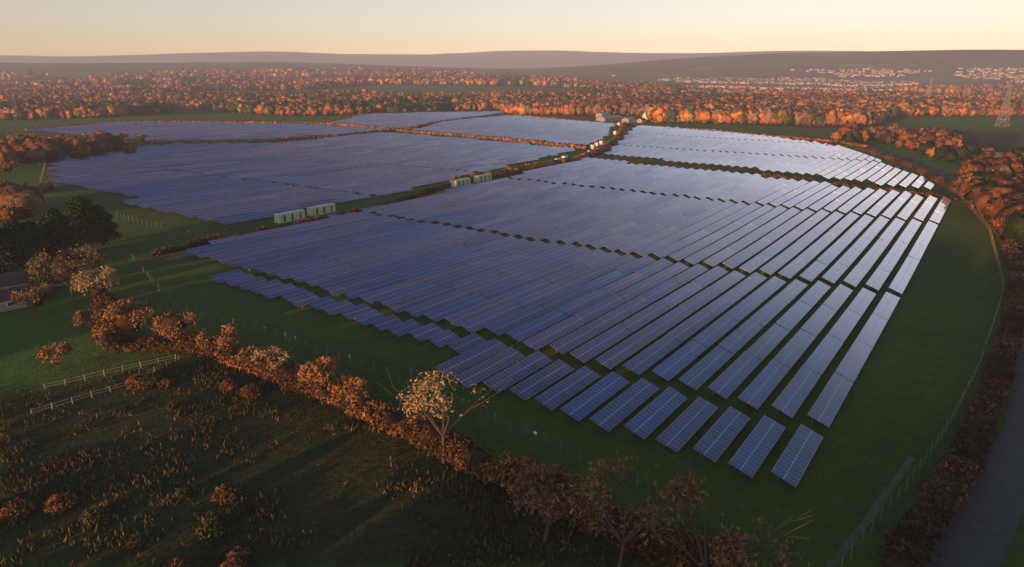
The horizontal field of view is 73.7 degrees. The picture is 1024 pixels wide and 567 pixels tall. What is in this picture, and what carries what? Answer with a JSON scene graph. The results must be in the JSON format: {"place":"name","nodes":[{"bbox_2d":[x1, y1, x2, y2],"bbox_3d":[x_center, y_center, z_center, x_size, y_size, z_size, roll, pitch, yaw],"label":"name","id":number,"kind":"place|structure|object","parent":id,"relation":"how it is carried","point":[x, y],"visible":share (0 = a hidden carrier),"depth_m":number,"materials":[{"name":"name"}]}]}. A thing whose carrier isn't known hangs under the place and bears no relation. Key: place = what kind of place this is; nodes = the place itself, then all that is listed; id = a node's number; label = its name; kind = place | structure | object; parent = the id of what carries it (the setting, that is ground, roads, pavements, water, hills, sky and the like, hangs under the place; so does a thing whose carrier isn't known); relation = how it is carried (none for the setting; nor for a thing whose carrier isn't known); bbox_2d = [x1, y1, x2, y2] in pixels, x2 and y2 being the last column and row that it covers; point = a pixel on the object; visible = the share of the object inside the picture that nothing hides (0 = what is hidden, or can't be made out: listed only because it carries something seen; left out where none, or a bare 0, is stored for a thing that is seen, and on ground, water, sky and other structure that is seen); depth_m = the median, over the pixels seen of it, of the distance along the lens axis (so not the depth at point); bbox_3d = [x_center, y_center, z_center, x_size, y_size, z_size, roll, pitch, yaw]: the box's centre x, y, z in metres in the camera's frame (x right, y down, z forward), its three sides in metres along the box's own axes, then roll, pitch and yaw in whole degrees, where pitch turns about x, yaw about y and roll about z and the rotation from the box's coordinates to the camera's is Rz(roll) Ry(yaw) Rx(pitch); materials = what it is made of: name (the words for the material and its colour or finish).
{"place":"outdoors","nodes":[
{"label":"outdoors","id":0,"kind":"place"},
{"bbox_2d":[0,50,1023,566],"bbox_3d":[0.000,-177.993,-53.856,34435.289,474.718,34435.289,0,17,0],"label":"ground","id":1,"kind":"structure","parent":0,"point":[908,388],"depth_m":112.15,"materials":[{"name":"green plant"}]},
{"bbox_2d":[18,181,54,191],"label":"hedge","id":2,"kind":"object","parent":1,"relation":"on","point":[46,186],"visible":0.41,"depth_m":301.44,"materials":[{"name":"brown plant"}]},
{"bbox_2d":[0,130,136,221],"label":"trees","id":3,"kind":"object","parent":1,"relation":"on","point":[10,149],"visible":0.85,"depth_m":401.94,"materials":[{"name":"orange plant"}]},
{"bbox_2d":[0,133,255,566],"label":"trees","id":4,"kind":"object","parent":1,"relation":"on","point":[172,319],"visible":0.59,"depth_m":146.48,"materials":[{"name":"orange plant"}]},
{"bbox_2d":[0,127,415,143],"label":"hedge","id":5,"kind":"object","parent":1,"relation":"on","point":[229,141],"visible":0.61,"depth_m":549.31,"materials":[{"name":"orange plant"}]},
{"bbox_2d":[25,110,501,130],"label":"hedgerow","id":6,"kind":"object","parent":1,"relation":"on","point":[275,122],"visible":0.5,"depth_m":762.32,"materials":[{"name":"orange plant"}]},
{"bbox_2d":[150,182,450,255],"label":"hedge","id":7,"kind":"object","parent":1,"relation":"on","point":[152,253],"visible":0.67,"depth_m":221.26,"materials":[{"name":"brown plant"}]},
{"bbox_2d":[0,65,612,119],"bbox_3d":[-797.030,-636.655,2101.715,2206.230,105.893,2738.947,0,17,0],"label":"woodland trees","id":8,"kind":"object","parent":1,"relation":"on","point":[111,95],"visible":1,"depth_m":1288.13,"materials":[{"name":"orange plant"}]},
{"bbox_2d":[0,112,646,311],"bbox_3d":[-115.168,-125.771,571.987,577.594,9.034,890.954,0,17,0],"label":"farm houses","id":9,"kind":"structure","parent":1,"relation":"on","point":[17,281],"depth_m":160.97,"materials":[{"name":"beige"}]},
{"bbox_2d":[320,122,389,129],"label":"hedge","id":10,"kind":"object","parent":1,"relation":"on","point":[350,125],"visible":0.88,"depth_m":721.90,"materials":[{"name":"orange plant"}]},
{"bbox_2d":[164,126,629,260],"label":"dirt track surface","id":11,"kind":"object","parent":1,"relation":"on","point":[374,213],"visible":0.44,"depth_m":310.66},
{"bbox_2d":[0,132,815,566],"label":"tree trunks","id":12,"kind":"object","parent":1,"relation":"on","point":[614,532],"visible":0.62,"depth_m":74.33,"materials":[{"name":"brown wood"}]},
{"bbox_2d":[94,293,724,566],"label":"boundary hedge","id":13,"kind":"object","parent":1,"relation":"on","point":[476,458],"visible":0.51,"depth_m":93.47,"materials":[{"name":"orange plant"}]},
{"bbox_2d":[273,122,620,223],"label":"inverter cabins","id":14,"kind":"object","parent":1,"relation":"on","point":[295,215],"visible":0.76,"depth_m":258.53,"materials":[{"name":"green"}]},
{"bbox_2d":[408,113,511,127],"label":"hedge","id":15,"kind":"object","parent":1,"relation":"on","point":[426,124],"visible":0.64,"depth_m":784.83,"materials":[{"name":"brown plant"}]},
{"bbox_2d":[25,111,950,486],"bbox_3d":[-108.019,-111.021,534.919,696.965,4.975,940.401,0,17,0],"label":"solar panels","id":16,"kind":"object","parent":1,"relation":"on","point":[627,219],"visible":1,"depth_m":211.19,"materials":[{"name":"blue glass"}]},
{"bbox_2d":[392,128,586,149],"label":"hedge","id":17,"kind":"object","parent":1,"relation":"on","point":[547,143],"visible":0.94,"depth_m":564.33,"materials":[{"name":"brown plant"}]},
{"bbox_2d":[0,124,1023,566],"bbox_3d":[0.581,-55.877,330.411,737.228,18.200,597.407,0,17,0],"label":"bushes","id":18,"kind":"object","parent":1,"relation":"on","point":[726,544],"visible":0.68,"depth_m":91.47,"materials":[{"name":"brown plant"}]},
{"bbox_2d":[30,137,1004,566],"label":"perimeter fence","id":19,"kind":"object","parent":1,"relation":"on","point":[544,433],"visible":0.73,"depth_m":114.53,"materials":[{"name":"brown"}]},
{"bbox_2d":[449,122,626,181],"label":"hedgerow","id":20,"kind":"object","parent":1,"relation":"on","point":[590,153],"visible":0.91,"depth_m":394.82,"materials":[{"name":"brown plant"}]},
{"bbox_2d":[512,113,867,147],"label":"hedgerow","id":21,"kind":"object","parent":1,"relation":"on","point":[853,143],"visible":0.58,"depth_m":584.58,"materials":[{"name":"orange plant"}]},
{"bbox_2d":[605,159,958,199],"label":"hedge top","id":22,"kind":"object","parent":1,"relation":"on","point":[846,185],"visible":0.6,"depth_m":337.20,"materials":[{"name":"brown plant"}]},
{"bbox_2d":[606,79,1023,126],"bbox_3d":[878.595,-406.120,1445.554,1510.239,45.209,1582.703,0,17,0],"label":"woodland trees","id":23,"kind":"object","parent":1,"relation":"on","point":[658,102],"visible":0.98,"depth_m":922.14,"materials":[{"name":"orange plant"}]},
{"bbox_2d":[612,67,1023,90],"bbox_3d":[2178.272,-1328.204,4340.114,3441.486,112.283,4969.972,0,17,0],"label":"town houses","id":24,"kind":"structure","parent":1,"relation":"on","point":[865,86],"depth_m":2683.80,"materials":[{"name":"grey"}]},
{"bbox_2d":[825,456,914,566],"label":"track","id":25,"kind":"structure","parent":1,"relation":"on","point":[855,534],"depth_m":80.68,"materials":[{"name":"brown soil"}]},
{"bbox_2d":[805,184,954,203],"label":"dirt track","id":26,"kind":"structure","parent":1,"relation":"on","point":[898,196],"depth_m":298.27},
{"bbox_2d":[832,120,1023,249],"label":"woodland trees","id":27,"kind":"object","parent":1,"relation":"on","point":[1011,207],"visible":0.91,"depth_m":329.46,"materials":[{"name":"orange plant"}]},
{"bbox_2d":[864,148,1023,566],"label":"roadside hedge","id":28,"kind":"object","parent":1,"relation":"on","point":[889,558],"visible":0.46,"depth_m":86.78,"materials":[{"name":"brown plant"}]},
{"bbox_2d":[926,77,1013,126],"bbox_3d":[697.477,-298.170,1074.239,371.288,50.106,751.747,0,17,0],"label":"pylons","id":29,"kind":"object","parent":1,"relation":"on","point":[1005,97],"visible":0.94,"depth_m":723.10,"materials":[{"name":"silver metal"}]},
{"bbox_2d":[0,0,1023,55],"label":"sky","id":30,"kind":"structure","parent":0,"point":[27,27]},
{"bbox_2d":[780,125,1023,566],"bbox_3d":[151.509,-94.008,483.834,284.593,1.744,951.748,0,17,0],"label":"road","id":31,"kind":"structure","parent":0,"point":[982,530],"depth_m":83.38,"materials":[{"name":"grey asphalt"}]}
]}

